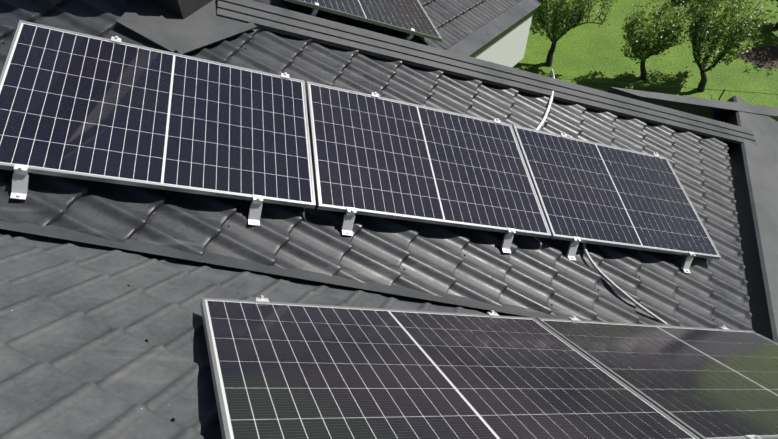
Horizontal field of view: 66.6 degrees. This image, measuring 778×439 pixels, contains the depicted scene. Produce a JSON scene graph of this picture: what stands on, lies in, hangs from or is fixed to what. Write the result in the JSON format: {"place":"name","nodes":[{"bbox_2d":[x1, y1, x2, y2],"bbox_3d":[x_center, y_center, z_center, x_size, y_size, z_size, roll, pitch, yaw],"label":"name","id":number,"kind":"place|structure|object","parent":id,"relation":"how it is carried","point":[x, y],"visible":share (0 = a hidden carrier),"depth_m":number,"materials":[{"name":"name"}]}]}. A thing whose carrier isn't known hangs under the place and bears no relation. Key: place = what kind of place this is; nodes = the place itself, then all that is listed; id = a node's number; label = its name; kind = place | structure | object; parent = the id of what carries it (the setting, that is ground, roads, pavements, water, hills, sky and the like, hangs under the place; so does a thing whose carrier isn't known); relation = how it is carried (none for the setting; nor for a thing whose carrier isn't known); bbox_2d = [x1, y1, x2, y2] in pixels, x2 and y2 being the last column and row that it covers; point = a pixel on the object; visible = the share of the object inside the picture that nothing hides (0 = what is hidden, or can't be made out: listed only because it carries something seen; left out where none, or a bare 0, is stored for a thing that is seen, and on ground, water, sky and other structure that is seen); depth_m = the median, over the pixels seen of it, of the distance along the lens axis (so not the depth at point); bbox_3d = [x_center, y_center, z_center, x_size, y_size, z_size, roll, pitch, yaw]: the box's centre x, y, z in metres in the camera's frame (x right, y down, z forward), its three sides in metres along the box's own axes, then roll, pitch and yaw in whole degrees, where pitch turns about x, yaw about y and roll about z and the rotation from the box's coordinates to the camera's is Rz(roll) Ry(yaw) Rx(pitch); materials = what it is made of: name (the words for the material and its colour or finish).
{"place":"outdoors","nodes":[
{"label":"outdoors","id":0,"kind":"place"},
{"bbox_2d":[0,0,753,330],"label":"roof","id":1,"kind":"structure","parent":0,"point":[540,274],"depth_m":4.18,"materials":[{"name":"tile"}]},
{"bbox_2d":[151,0,212,18],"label":"chimney","id":2,"kind":"object","parent":1,"relation":"on","point":[183,9],"visible":0.12,"depth_m":4.24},
{"bbox_2d":[115,0,256,54],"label":"chimney flashing","id":3,"kind":"object","parent":1,"relation":"on","point":[164,28],"visible":0.82,"depth_m":4.18,"materials":[{"name":"grey metal"}]},
{"bbox_2d":[0,229,536,438],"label":"roof","id":4,"kind":"structure","parent":1,"relation":"on","point":[80,356],"depth_m":2.24,"materials":[{"name":"tile"}]},
{"bbox_2d":[2,42,714,319],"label":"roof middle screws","id":5,"kind":"object","parent":1,"relation":"attached to","point":[403,268],"visible":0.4,"depth_m":4.09,"materials":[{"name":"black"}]},
{"bbox_2d":[10,36,760,438],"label":"mounting brackets","id":6,"kind":"object","parent":1,"relation":"on","point":[20,178],"visible":0.5,"depth_m":3.50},
{"bbox_2d":[0,20,315,208],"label":"solar panel","id":7,"kind":"object","parent":6,"relation":"on","point":[76,105],"visible":1,"depth_m":3.51,"materials":[{"name":"black glass"}]},
{"bbox_2d":[306,81,550,237],"bbox_3d":[0.290,-0.427,4.283,1.760,0.035,1.120,7,52,-23],"label":"solar panel","id":8,"kind":"object","parent":6,"relation":"on","point":[385,157],"visible":1,"depth_m":4.21,"materials":[{"name":"black glass"}]},
{"bbox_2d":[200,298,699,438],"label":"solar panel","id":9,"kind":"object","parent":6,"relation":"on","point":[281,370],"visible":1,"depth_m":2.27,"materials":[{"name":"black glass"}]},
{"bbox_2d":[512,125,720,259],"bbox_3d":[1.915,-0.224,4.981,1.760,0.035,1.120,7,52,-23],"label":"solar panel","id":10,"kind":"object","parent":6,"relation":"on","point":[594,193],"visible":1,"depth_m":4.92,"materials":[{"name":"black glass"}]},
{"bbox_2d":[537,318,777,438],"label":"solar panel","id":11,"kind":"object","parent":6,"relation":"on","point":[706,383],"visible":0.96,"depth_m":2.97,"materials":[{"name":"black glass"}]},
{"bbox_2d":[0,0,777,342],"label":"roof flashings","id":12,"kind":"object","parent":1,"relation":"on","point":[748,138],"visible":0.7,"depth_m":5.32,"materials":[{"name":"grey metal"}]},
{"bbox_2d":[535,69,554,129],"bbox_3d":[1.476,-1.096,5.497,0.117,0.134,0.953,28,47,-6],"label":"white conduit","id":13,"kind":"object","parent":1,"relation":"on","point":[547,109],"visible":0.77,"depth_m":5.47,"materials":[{"name":"white plastic"}]},
{"bbox_2d":[582,243,666,323],"bbox_3d":[1.783,0.542,4.458,0.967,0.106,0.196,42,47,8],"label":"grey conduit","id":14,"kind":"object","parent":1,"relation":"on","point":[619,289],"visible":0.81,"depth_m":4.39,"materials":[{"name":"grey plastic"}]},
{"bbox_2d":[512,0,777,107],"bbox_3d":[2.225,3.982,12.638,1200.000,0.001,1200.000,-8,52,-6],"label":"lawn","id":15,"kind":"structure","parent":0,"point":[592,53],"depth_m":20.14,"materials":[{"name":"green plant"}]},
{"bbox_2d":[474,15,532,66],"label":"wall","id":16,"kind":"structure","parent":15,"relation":"on","point":[508,49],"depth_m":8.11,"materials":[{"name":"white paint"}]},
{"bbox_2d":[253,0,520,49],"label":"roof wing","id":17,"kind":"structure","parent":16,"relation":"on","point":[454,21],"depth_m":7.10,"materials":[{"name":"grey tile"}]},
{"bbox_2d":[311,2,414,40],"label":"mounting brackets","id":18,"kind":"object","parent":17,"relation":"on","point":[315,11],"visible":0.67,"depth_m":5.93,"materials":[{"name":"silver metal"}]},
{"bbox_2d":[284,0,442,41],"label":"solar panel","id":19,"kind":"object","parent":18,"relation":"on","point":[405,16],"visible":1,"depth_m":6.31,"materials":[{"name":"black glass"}]},
{"bbox_2d":[446,0,541,57],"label":"eave trim","id":20,"kind":"structure","parent":16,"relation":"on","point":[484,37],"depth_m":7.37,"materials":[{"name":"grey metal"}]},
{"bbox_2d":[532,0,617,66],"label":"tree","id":21,"kind":"object","parent":15,"relation":"on","point":[554,28],"visible":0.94,"depth_m":18.77,"materials":[{"name":"green plant"}]},
{"bbox_2d":[619,0,700,79],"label":"tree","id":22,"kind":"object","parent":15,"relation":"on","point":[658,37],"visible":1,"depth_m":18.17,"materials":[{"name":"green plant"}]},
{"bbox_2d":[548,76,777,99],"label":"garden fence","id":23,"kind":"object","parent":15,"relation":"on","point":[668,86],"visible":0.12,"depth_m":17.54,"materials":[{"name":"grey metal"}]},
{"bbox_2d":[685,0,777,91],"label":"tree","id":24,"kind":"object","parent":15,"relation":"on","point":[715,37],"visible":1,"depth_m":17.75,"materials":[{"name":"green plant"}]},
{"bbox_2d":[737,46,777,68],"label":"soil patch","id":25,"kind":"object","parent":15,"relation":"on","point":[765,57],"visible":0.91,"depth_m":20.32,"materials":[{"name":"brown soil"}]},
{"bbox_2d":[766,0,777,28],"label":"tree","id":26,"kind":"object","parent":15,"relation":"on","point":[776,26],"visible":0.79,"depth_m":21.26,"materials":[{"name":"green plant"}]},
{"bbox_2d":[608,87,777,121],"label":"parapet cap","id":27,"kind":"object","parent":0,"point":[703,107],"visible":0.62,"depth_m":6.93,"materials":[{"name":"grey metal"}]}
]}

